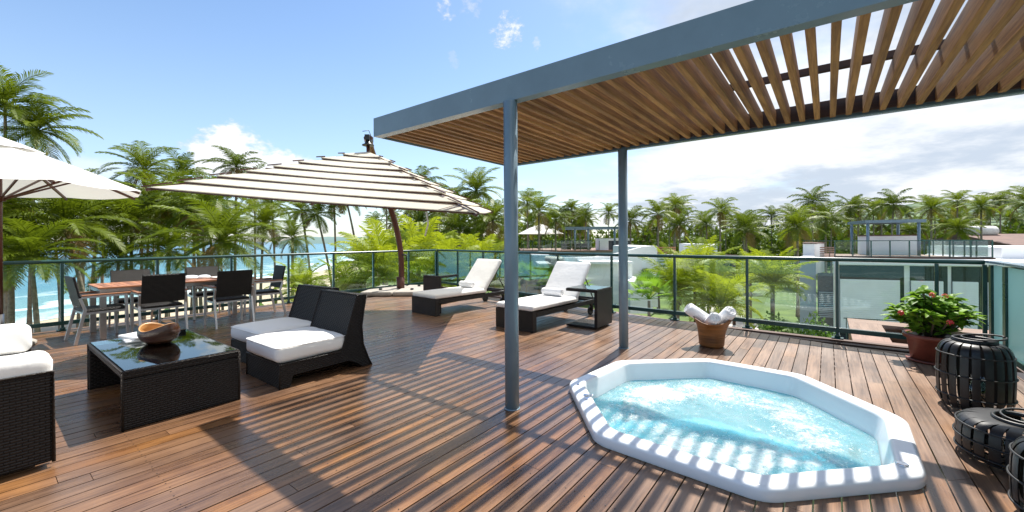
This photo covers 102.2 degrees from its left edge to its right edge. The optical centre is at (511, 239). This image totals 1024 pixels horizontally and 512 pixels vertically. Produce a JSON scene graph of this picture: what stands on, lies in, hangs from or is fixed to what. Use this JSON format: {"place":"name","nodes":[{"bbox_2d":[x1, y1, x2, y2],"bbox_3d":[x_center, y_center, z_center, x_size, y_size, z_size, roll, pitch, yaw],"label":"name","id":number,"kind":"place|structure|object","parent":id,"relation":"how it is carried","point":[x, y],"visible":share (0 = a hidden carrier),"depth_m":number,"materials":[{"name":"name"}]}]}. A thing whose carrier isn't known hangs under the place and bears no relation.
{"place":"outdoors","nodes":[
{"label":"outdoors","id":0,"kind":"place"},
{"bbox_2d":[15,242,357,323],"bbox_3d":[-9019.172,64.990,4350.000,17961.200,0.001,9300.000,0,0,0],"label":"sea","id":1,"kind":"structure","parent":0,"point":[47,293],"depth_m":111.86,"materials":[{"name":"liquid"}]},
{"bbox_2d":[278,236,381,243],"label":"headland","id":2,"kind":"structure","parent":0,"point":[318,240],"depth_m":1552.13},
{"bbox_2d":[33,240,832,332],"bbox_3d":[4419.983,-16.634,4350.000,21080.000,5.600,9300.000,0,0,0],"label":"ground","id":3,"kind":"structure","parent":0,"point":[785,302],"depth_m":51.29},
{"bbox_2d":[0,65,73,323],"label":"palm tree","id":4,"kind":"object","parent":3,"relation":"on","point":[8,90],"visible":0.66,"depth_m":34.82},
{"bbox_2d":[3,198,73,323],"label":"palm tree","id":5,"kind":"object","parent":3,"relation":"on","point":[27,209],"visible":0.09,"depth_m":27.54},
{"bbox_2d":[3,197,85,251],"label":"palm tree","id":6,"kind":"object","parent":3,"relation":"on","point":[20,206],"visible":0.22,"depth_m":23.83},
{"bbox_2d":[3,220,85,323],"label":"palm tree","id":7,"kind":"object","parent":3,"relation":"on","point":[10,307],"visible":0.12,"depth_m":24.61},
{"bbox_2d":[0,92,103,332],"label":"palm tree","id":8,"kind":"object","parent":3,"relation":"on","point":[49,117],"visible":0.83,"depth_m":36.14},
{"bbox_2d":[3,217,105,332],"bbox_3d":[-26.426,3.728,22.414,5.776,10.045,5.860,0,0,0],"label":"palm tree","id":9,"kind":"object","parent":3,"relation":"on","point":[35,241],"visible":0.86,"depth_m":22.37,"materials":[{"name":"plant"}]},
{"bbox_2d":[3,198,141,325],"bbox_3d":[-27.503,2.381,25.529,7.049,12.762,6.555,0,0,-39],"label":"palm tree","id":10,"kind":"object","parent":3,"relation":"on","point":[74,205],"visible":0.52,"depth_m":25.30,"materials":[{"name":"plant"}]},
{"bbox_2d":[25,199,156,281],"bbox_3d":[-31.901,2.249,31.845,7.161,13.505,7.231,0,0,0],"label":"palm tree","id":11,"kind":"object","parent":3,"relation":"on","point":[86,213],"visible":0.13,"depth_m":31.77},
{"bbox_2d":[62,228,162,322],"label":"palm tree","id":12,"kind":"object","parent":3,"relation":"on","point":[104,269],"visible":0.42,"depth_m":29.89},
{"bbox_2d":[78,191,184,320],"bbox_3d":[-29.025,2.485,31.882,7.333,12.808,6.958,0,0,0],"label":"palm tree","id":13,"kind":"object","parent":3,"relation":"on","point":[124,207],"visible":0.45,"depth_m":31.36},
{"bbox_2d":[95,140,185,319],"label":"palm tree","id":14,"kind":"object","parent":3,"relation":"on","point":[143,160],"visible":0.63,"depth_m":42.91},
{"bbox_2d":[114,169,194,317],"bbox_3d":[-31.074,1.410,36.228,7.263,15.111,6.761,0,0,41],"label":"palm tree","id":15,"kind":"object","parent":3,"relation":"on","point":[148,193],"visible":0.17,"depth_m":35.41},
{"bbox_2d":[111,215,208,316],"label":"palm tree","id":16,"kind":"object","parent":3,"relation":"on","point":[167,238],"visible":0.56,"depth_m":28.35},
{"bbox_2d":[152,149,214,306],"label":"palm tree","id":17,"kind":"object","parent":3,"relation":"on","point":[179,166],"visible":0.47,"depth_m":51.75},
{"bbox_2d":[138,181,241,312],"bbox_3d":[-26.955,1.580,34.803,7.244,14.309,7.388,0,0,0],"label":"palm tree","id":18,"kind":"object","parent":3,"relation":"on","point":[160,198],"visible":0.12,"depth_m":33.70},
{"bbox_2d":[152,170,239,311],"bbox_3d":[-24.114,1.736,31.959,6.132,13.777,5.548,0,0,41],"label":"palm tree","id":19,"kind":"object","parent":3,"relation":"on","point":[207,198],"visible":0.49,"depth_m":31.39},
{"bbox_2d":[143,196,278,311],"bbox_3d":[-18.910,2.860,26.740,7.116,11.156,6.422,0,0,0],"label":"palm tree","id":20,"kind":"object","parent":3,"relation":"on","point":[222,226],"visible":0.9,"depth_m":26.22,"materials":[{"name":"plant"}]},
{"bbox_2d":[201,145,265,270],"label":"palm tree","id":21,"kind":"object","parent":3,"relation":"on","point":[236,161],"visible":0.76,"depth_m":39.65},
{"bbox_2d":[227,198,303,305],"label":"palm tree","id":22,"kind":"object","parent":3,"relation":"on","point":[263,215],"visible":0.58,"depth_m":38.84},
{"bbox_2d":[246,199,294,303],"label":"palm tree","id":23,"kind":"object","parent":3,"relation":"on","point":[271,201],"visible":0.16,"depth_m":49.20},
{"bbox_2d":[263,213,317,301],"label":"palm tree","id":24,"kind":"object","parent":3,"relation":"on","point":[291,230],"visible":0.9,"depth_m":29.77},
{"bbox_2d":[264,257,328,303],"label":"young palm tree","id":25,"kind":"object","parent":3,"relation":"on","point":[298,273],"visible":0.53,"depth_m":18.83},
{"bbox_2d":[277,201,316,284],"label":"palm tree","id":26,"kind":"object","parent":3,"relation":"on","point":[294,216],"visible":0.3,"depth_m":43.66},
{"bbox_2d":[288,202,340,285],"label":"palm tree","id":27,"kind":"object","parent":3,"relation":"on","point":[316,209],"visible":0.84,"depth_m":41.89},
{"bbox_2d":[317,256,378,292],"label":"young palm tree","id":28,"kind":"object","parent":3,"relation":"on","point":[358,283],"visible":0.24,"depth_m":15.07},
{"bbox_2d":[328,231,376,287],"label":"young palm tree","id":29,"kind":"object","parent":3,"relation":"on","point":[353,250],"visible":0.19,"depth_m":20.57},
{"bbox_2d":[334,217,436,289],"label":"young palm tree","id":30,"kind":"object","parent":3,"relation":"on","point":[385,265],"visible":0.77,"depth_m":14.60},
{"bbox_2d":[376,214,460,284],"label":"young palm tree","id":31,"kind":"object","parent":3,"relation":"on","point":[417,227],"visible":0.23,"depth_m":16.51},
{"bbox_2d":[396,210,446,244],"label":"palm tree","id":32,"kind":"object","parent":3,"relation":"on","point":[415,215],"visible":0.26,"depth_m":35.71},
{"bbox_2d":[403,165,446,276],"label":"palm tree","id":33,"kind":"object","parent":3,"relation":"on","point":[432,179],"visible":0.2,"depth_m":41.68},
{"bbox_2d":[406,231,485,286],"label":"young palm tree","id":34,"kind":"object","parent":3,"relation":"on","point":[451,243],"visible":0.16,"depth_m":15.19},
{"bbox_2d":[428,213,489,249],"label":"palm tree","id":35,"kind":"object","parent":3,"relation":"on","point":[459,223],"visible":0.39,"depth_m":31.68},
{"bbox_2d":[443,167,503,239],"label":"palm tree","id":36,"kind":"object","parent":3,"relation":"on","point":[477,182],"visible":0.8,"depth_m":35.53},
{"bbox_2d":[456,233,503,252],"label":"young palm tree","id":37,"kind":"object","parent":3,"relation":"on","point":[489,243],"visible":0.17,"depth_m":19.49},
{"bbox_2d":[467,198,526,291],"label":"palm tree","id":38,"kind":"object","parent":3,"relation":"on","point":[498,206],"visible":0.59,"depth_m":31.65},
{"bbox_2d":[518,188,538,248],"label":"palm tree","id":39,"kind":"object","parent":3,"relation":"on","point":[527,204],"visible":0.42,"depth_m":63.73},
{"bbox_2d":[518,191,561,250],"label":"palm tree","id":40,"kind":"object","parent":3,"relation":"on","point":[539,202],"visible":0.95,"depth_m":45.77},
{"bbox_2d":[537,202,574,251],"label":"palm tree","id":41,"kind":"object","parent":3,"relation":"on","point":[555,226],"visible":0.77,"depth_m":49.61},
{"bbox_2d":[519,227,632,293],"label":"villa","id":42,"kind":"object","parent":3,"relation":"on","point":[604,245],"visible":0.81,"depth_m":52.60,"materials":[{"name":"grey paint"}]},
{"bbox_2d":[570,202,600,242],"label":"palm tree","id":43,"kind":"object","parent":3,"relation":"on","point":[586,211],"visible":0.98,"depth_m":65.68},
{"bbox_2d":[535,245,657,313],"bbox_3d":[5.358,2.350,30.000,7.889,3.928,16.000,0,0,0],"label":"villa","id":44,"kind":"object","parent":3,"relation":"on","point":[598,274],"visible":0.38,"depth_m":24.00,"materials":[{"name":"paint"}]},
{"bbox_2d":[595,202,617,237],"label":"palm tree","id":45,"kind":"object","parent":3,"relation":"on","point":[609,210],"visible":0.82,"depth_m":88.55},
{"bbox_2d":[607,203,651,244],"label":"palm tree","id":46,"kind":"object","parent":3,"relation":"on","point":[631,217],"visible":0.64,"depth_m":47.66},
{"bbox_2d":[628,269,681,316],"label":"fan palm","id":47,"kind":"object","parent":3,"relation":"on","point":[647,279],"visible":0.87,"depth_m":12.16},
{"bbox_2d":[635,197,677,308],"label":"palm tree","id":48,"kind":"object","parent":3,"relation":"on","point":[656,207],"visible":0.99,"depth_m":45.83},
{"bbox_2d":[638,241,713,318],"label":"young palm tree","id":49,"kind":"object","parent":3,"relation":"on","point":[684,270],"visible":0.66,"depth_m":12.85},
{"bbox_2d":[660,193,691,250],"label":"palm tree","id":50,"kind":"object","parent":3,"relation":"on","point":[675,202],"visible":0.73,"depth_m":65.53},
{"bbox_2d":[659,207,702,304],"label":"palm tree","id":51,"kind":"object","parent":3,"relation":"on","point":[679,220],"visible":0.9,"depth_m":49.68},
{"bbox_2d":[657,243,716,270],"bbox_3d":[15.066,1.901,37.000,4.079,3.146,6.000,0,0,0],"label":"villa","id":52,"kind":"object","parent":3,"relation":"on","point":[681,247],"visible":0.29,"depth_m":37.00,"materials":[{"name":"paint"}]},
{"bbox_2d":[662,235,744,311],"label":"young palm tree","id":53,"kind":"object","parent":3,"relation":"on","point":[707,250],"visible":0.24,"depth_m":15.20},
{"bbox_2d":[690,211,725,242],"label":"palm tree","id":54,"kind":"object","parent":3,"relation":"on","point":[705,221],"visible":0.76,"depth_m":57.87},
{"bbox_2d":[400,220,1023,273],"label":"palm trees","id":55,"kind":"object","parent":3,"relation":"on","point":[842,247],"visible":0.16,"depth_m":90.81,"materials":[{"name":"plant"}]},
{"bbox_2d":[701,197,740,275],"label":"palm tree","id":56,"kind":"object","parent":3,"relation":"on","point":[720,211],"visible":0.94,"depth_m":49.81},
{"bbox_2d":[678,260,768,328],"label":"young palm tree","id":57,"kind":"object","parent":3,"relation":"on","point":[722,294],"visible":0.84,"depth_m":11.99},
{"bbox_2d":[724,209,766,289],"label":"palm tree","id":58,"kind":"object","parent":3,"relation":"on","point":[748,214],"visible":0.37,"depth_m":64.38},
{"bbox_2d":[724,248,769,326],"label":"young palm tree","id":59,"kind":"object","parent":3,"relation":"on","point":[740,264],"visible":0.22,"depth_m":20.93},
{"bbox_2d":[721,210,777,303],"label":"palm tree","id":60,"kind":"object","parent":3,"relation":"on","point":[747,224],"visible":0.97,"depth_m":43.54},
{"bbox_2d":[737,245,818,330],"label":"young palm tree","id":61,"kind":"object","parent":3,"relation":"on","point":[773,272],"visible":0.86,"depth_m":14.74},
{"bbox_2d":[763,205,831,316],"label":"palm tree","id":62,"kind":"object","parent":3,"relation":"on","point":[798,230],"visible":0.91,"depth_m":41.84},
{"bbox_2d":[787,184,836,239],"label":"palm tree","id":63,"kind":"object","parent":3,"relation":"on","point":[809,196],"visible":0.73,"depth_m":63.93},
{"bbox_2d":[799,310,834,337],"bbox_3d":[10.080,5.154,13.592,1.368,5.709,1.335,0,0,0],"label":"hedge shrub","id":64,"kind":"object","parent":3,"relation":"on","point":[812,321],"visible":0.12,"depth_m":13.56,"materials":[{"name":"green plant"}]},
{"bbox_2d":[802,197,855,272],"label":"palm tree","id":65,"kind":"object","parent":3,"relation":"on","point":[825,222],"visible":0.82,"depth_m":47.58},
{"bbox_2d":[810,209,856,272],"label":"palm tree","id":66,"kind":"object","parent":3,"relation":"on","point":[841,224],"visible":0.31,"depth_m":66.55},
{"bbox_2d":[833,194,873,222],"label":"palm tree","id":67,"kind":"object","parent":3,"relation":"on","point":[852,210],"visible":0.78,"depth_m":67.50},
{"bbox_2d":[860,198,908,234],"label":"palm tree","id":68,"kind":"object","parent":3,"relation":"on","point":[881,209],"visible":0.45,"depth_m":66.20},
{"bbox_2d":[867,188,917,234],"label":"palm tree","id":69,"kind":"object","parent":3,"relation":"on","point":[893,198],"visible":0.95,"depth_m":51.65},
{"bbox_2d":[800,219,1023,339],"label":"villa","id":70,"kind":"object","parent":3,"relation":"on","point":[868,290],"visible":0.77,"depth_m":23.92,"materials":[{"name":"paint"}]},
{"bbox_2d":[839,265,903,339],"bbox_3d":[20.339,3.644,23.348,2.943,4.400,0.117,0,0,21],"label":"window","id":71,"kind":"structure","parent":70,"relation":"in","point":[865,291],"depth_m":23.38,"materials":[{"name":"glass"}]},
{"bbox_2d":[910,266,947,297],"bbox_3d":[22.688,3.629,22.446,1.590,4.400,0.117,0,0,21],"label":"window","id":72,"kind":"structure","parent":70,"relation":"in","point":[919,275],"depth_m":22.47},
{"bbox_2d":[951,267,981,329],"bbox_3d":[24.153,3.620,21.879,1.255,4.400,0.117,0,0,21],"label":"window","id":73,"kind":"structure","parent":70,"relation":"in","point":[967,281],"depth_m":21.84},
{"bbox_2d":[905,194,957,239],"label":"palm tree","id":74,"kind":"object","parent":3,"relation":"on","point":[930,202],"visible":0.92,"depth_m":53.82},
{"bbox_2d":[927,212,987,239],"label":"palm tree","id":75,"kind":"object","parent":3,"relation":"on","point":[962,234],"visible":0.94,"depth_m":47.69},
{"bbox_2d":[938,190,983,217],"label":"palm tree","id":76,"kind":"object","parent":3,"relation":"on","point":[959,195],"visible":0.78,"depth_m":63.78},
{"bbox_2d":[921,226,1023,245],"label":"house","id":77,"kind":"structure","parent":3,"relation":"on","point":[993,234],"depth_m":55.38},
{"bbox_2d":[954,194,1011,239],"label":"palm tree","id":78,"kind":"object","parent":3,"relation":"on","point":[980,201],"visible":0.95,"depth_m":53.81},
{"bbox_2d":[978,189,1020,233],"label":"palm tree","id":79,"kind":"object","parent":3,"relation":"on","point":[1003,196],"visible":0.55,"depth_m":67.38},
{"bbox_2d":[995,185,1023,220],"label":"palm tree","id":80,"kind":"object","parent":3,"relation":"on","point":[1018,197],"visible":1,"depth_m":44.52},
{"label":"villa wing","id":81,"kind":"object","parent":3,"relation":"on","visible":0},
{"bbox_2d":[847,318,988,345],"bbox_3d":[7.523,2.445,6.659,3.200,1.602,2.700,0,0,37],"label":"planter box","id":82,"kind":"object","parent":81,"relation":"on","point":[881,326],"visible":0.11,"depth_m":7.85,"materials":[{"name":"brown wood"}]},
{"bbox_2d":[0,0,1023,242],"label":"sky","id":83,"kind":"structure","parent":0,"point":[283,81],"materials":[{"name":"blue"}]},
{"bbox_2d":[671,200,1023,244],"bbox_3d":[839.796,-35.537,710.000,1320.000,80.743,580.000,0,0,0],"label":"hill","id":84,"kind":"structure","parent":0,"point":[943,203],"depth_m":612.20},
{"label":"terrace slab","id":85,"kind":"structure","parent":0,"visible":0},
{"bbox_2d":[441,287,909,397],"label":"deck joists","id":86,"kind":"object","parent":85,"relation":"on","point":[893,349],"visible":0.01,"depth_m":5.49,"materials":[{"name":"brown wood"}]},
{"bbox_2d":[0,295,1023,511],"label":"deck","id":87,"kind":"structure","parent":86,"relation":"on","point":[228,457],"depth_m":2.93,"materials":[{"name":"wood"}]},
{"bbox_2d":[0,323,55,475],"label":"wicker sofa","id":88,"kind":"object","parent":87,"relation":"on","point":[27,412],"visible":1,"depth_m":2.47,"materials":[{"name":"wicker"}]},
{"bbox_2d":[0,137,140,345],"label":"white parasol","id":89,"kind":"object","parent":87,"relation":"on","point":[27,172],"visible":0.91,"depth_m":5.45,"materials":[{"name":"white fabric"},{"name":"mahogany wood"}]},
{"bbox_2d":[64,276,130,345],"bbox_3d":[-5.889,0.955,5.868,0.578,0.910,0.577,0,0,33],"label":"dining chair","id":90,"kind":"object","parent":87,"relation":"on","point":[76,296],"visible":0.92,"depth_m":5.77,"materials":[{"name":"metal"}]},
{"bbox_2d":[108,269,160,330],"bbox_3d":[-6.206,0.957,6.789,0.577,0.910,0.578,0,0,37],"label":"dining chair","id":91,"kind":"object","parent":87,"relation":"on","point":[124,275],"visible":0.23,"depth_m":6.84,"materials":[{"name":"fabric"}]},
{"bbox_2d":[130,273,187,332],"bbox_3d":[-5.271,0.951,6.174,0.577,0.910,0.578,0,0,37],"label":"dining chair","id":92,"kind":"object","parent":87,"relation":"on","point":[162,291],"visible":0.86,"depth_m":6.05,"materials":[{"name":"fabric"}]},
{"bbox_2d":[87,329,240,431],"bbox_3d":[-3.164,1.171,3.721,1.454,0.436,0.763,0,0,37],"label":"coffee table","id":93,"kind":"object","parent":87,"relation":"on","point":[185,371],"visible":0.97,"depth_m":3.36,"materials":[{"name":"wicker"}]},
{"bbox_2d":[137,323,179,343],"bbox_3d":[-3.273,0.857,3.829,0.360,0.194,0.285,0,0,17],"label":"salad bowl","id":94,"kind":"object","parent":93,"relation":"on","point":[152,333],"visible":1,"depth_m":3.74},
{"bbox_2d":[88,276,255,339],"bbox_3d":[-5.529,1.036,6.838,0.878,0.738,2.000,0,0,37],"label":"dining table","id":95,"kind":"object","parent":87,"relation":"on","point":[101,288],"visible":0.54,"depth_m":6.28,"materials":[{"name":"brown wood"}]},
{"bbox_2d":[184,266,230,319],"bbox_3d":[-5.599,0.953,7.583,0.577,0.910,0.578,0,0,37],"label":"dining chair","id":96,"kind":"object","parent":87,"relation":"on","point":[207,270],"visible":0.41,"depth_m":7.62,"materials":[{"name":"metal"}]},
{"bbox_2d":[3,249,436,331],"bbox_3d":[-6.196,0.856,7.498,0.110,1.105,12.910,0,0,37],"label":"glass railing","id":97,"kind":"object","parent":87,"relation":"on","point":[62,322],"visible":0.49,"depth_m":7.79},
{"bbox_2d":[202,270,254,329],"bbox_3d":[-4.673,0.947,6.824,0.577,0.910,0.578,0,0,37],"label":"dining chair","id":98,"kind":"object","parent":87,"relation":"on","point":[235,286],"visible":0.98,"depth_m":6.70,"materials":[{"name":"fabric"}]},
{"bbox_2d":[243,265,286,314],"bbox_3d":[-4.653,0.947,7.765,0.578,0.910,0.577,0,0,41],"label":"dining chair","id":99,"kind":"object","parent":87,"relation":"on","point":[276,280],"visible":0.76,"depth_m":7.77,"materials":[{"name":"metal"}]},
{"bbox_2d":[231,284,338,362],"bbox_3d":[-2.720,0.990,5.023,0.764,0.802,1.005,0,0,35],"label":"wicker lounge chair","id":100,"kind":"object","parent":87,"relation":"on","point":[303,306],"visible":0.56,"depth_m":4.94,"materials":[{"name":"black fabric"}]},
{"bbox_2d":[246,289,371,389],"bbox_3d":[-2.156,0.986,4.416,0.764,0.802,1.005,0,0,37],"label":"wicker lounge chair","id":101,"kind":"object","parent":87,"relation":"on","point":[332,334],"visible":1,"depth_m":4.23,"materials":[{"name":"wicker"}]},
{"bbox_2d":[141,130,493,295],"bbox_3d":[-2.501,-0.260,8.395,4.199,3.301,6.590,0,0,0],"label":"cantilever parasol","id":102,"kind":"object","parent":87,"relation":"on","point":[369,177],"visible":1,"depth_m":5.69,"materials":[{"name":"white fabric"},{"name":"mahogany wood"}]},
{"bbox_2d":[423,273,457,290],"bbox_3d":[-1.592,1.069,9.203,0.540,0.602,0.540,0,0,37],"label":"side table","id":103,"kind":"object","parent":87,"relation":"on","point":[431,281],"visible":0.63,"depth_m":9.01,"materials":[{"name":"brown wicker"}]},
{"bbox_2d":[412,259,503,316],"bbox_3d":[-0.959,0.895,8.421,0.741,0.962,2.064,0,0,42],"label":"sun lounger","id":104,"kind":"object","parent":87,"relation":"on","point":[482,273],"visible":0.91,"depth_m":8.14,"materials":[{"name":"fabric"}]},
{"bbox_2d":[496,261,593,332],"bbox_3d":[0.686,0.884,7.090,0.741,0.963,2.064,0,0,40],"label":"sun lounger","id":105,"kind":"object","parent":87,"relation":"on","point":[564,275],"visible":0.82,"depth_m":6.93,"materials":[{"name":"fabric"}]},
{"bbox_2d":[566,285,611,328],"bbox_3d":[1.232,1.052,6.591,0.540,0.602,0.540,0,0,37],"label":"side table","id":106,"kind":"object","parent":87,"relation":"on","point":[602,305],"visible":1,"depth_m":6.42,"materials":[{"name":"brown wicker"}]},
{"bbox_2d":[374,0,1023,410],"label":"pergola","id":107,"kind":"object","parent":87,"relation":"on","point":[666,86],"visible":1,"depth_m":3.29,"materials":[{"name":"wood"}]},
{"bbox_2d":[436,249,987,339],"bbox_3d":[1.436,0.809,8.507,0.580,1.105,11.121,0,0,-45],"label":"glass railing","id":108,"kind":"object","parent":87,"relation":"on","point":[534,272],"visible":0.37,"depth_m":7.15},
{"bbox_2d":[693,316,733,348],"bbox_3d":[2.540,1.165,5.247,0.482,0.378,0.480,0,0,37],"label":"wooden bucket","id":109,"kind":"object","parent":87,"relation":"on","point":[711,336],"visible":0.87,"depth_m":5.13,"materials":[{"name":"brown wood"}]},
{"bbox_2d":[684,303,708,321],"bbox_3d":[2.417,0.968,5.358,0.338,0.157,0.154,34,1,2],"label":"rolled towel","id":110,"kind":"object","parent":109,"relation":"in","point":[692,310],"visible":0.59,"depth_m":5.30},
{"bbox_2d":[719,306,735,323],"bbox_3d":[2.679,0.980,5.206,0.156,0.160,0.328,0,-40,-13],"label":"rolled towel","id":111,"kind":"object","parent":109,"relation":"in","point":[726,314],"visible":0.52,"depth_m":5.10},
{"bbox_2d":[569,358,926,511],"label":"hot tub","id":112,"kind":"object","parent":87,"relation":"in","point":[899,467],"visible":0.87,"depth_m":3.48,"materials":[{"name":"plastic"}]},
{"bbox_2d":[596,378,879,474],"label":"water","id":113,"kind":"structure","parent":112,"relation":"in","point":[747,461],"depth_m":3.05,"materials":[{"name":"liquid"}]},
{"bbox_2d":[609,375,862,468],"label":"splash droplets","id":114,"kind":"object","parent":113,"relation":"on","point":[736,434],"visible":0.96,"depth_m":3.16,"materials":[{"name":"liquid"}]},
{"bbox_2d":[881,285,985,365],"bbox_3d":[4.624,0.926,4.547,0.760,0.831,0.726,0,0,7],"label":"potted plant","id":115,"kind":"object","parent":87,"relation":"on","point":[933,321],"visible":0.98,"depth_m":4.46,"materials":[{"name":"green plant"}]},
{"bbox_2d":[934,333,1018,410],"bbox_3d":[3.709,1.047,3.312,0.454,0.582,0.454,0,0,27],"label":"slatted lantern","id":116,"kind":"object","parent":87,"relation":"on","point":[986,375],"visible":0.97,"depth_m":3.21,"materials":[{"name":"black metal"}]},
{"bbox_2d":[952,407,1023,471],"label":"slatted lantern","id":117,"kind":"object","parent":87,"relation":"on","point":[967,434],"visible":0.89,"depth_m":2.50,"materials":[{"name":"black metal"}]},
{"bbox_2d":[985,261,1023,370],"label":"frosted screen","id":118,"kind":"object","parent":87,"relation":"on","point":[1006,301],"visible":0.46,"depth_m":4.31,"materials":[{"name":"teal glass"}]},
{"bbox_2d":[1006,436,1023,511],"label":"slatted lantern","id":119,"kind":"object","parent":87,"relation":"on","point":[1015,468],"visible":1,"depth_m":2.02,"materials":[{"name":"black metal"}]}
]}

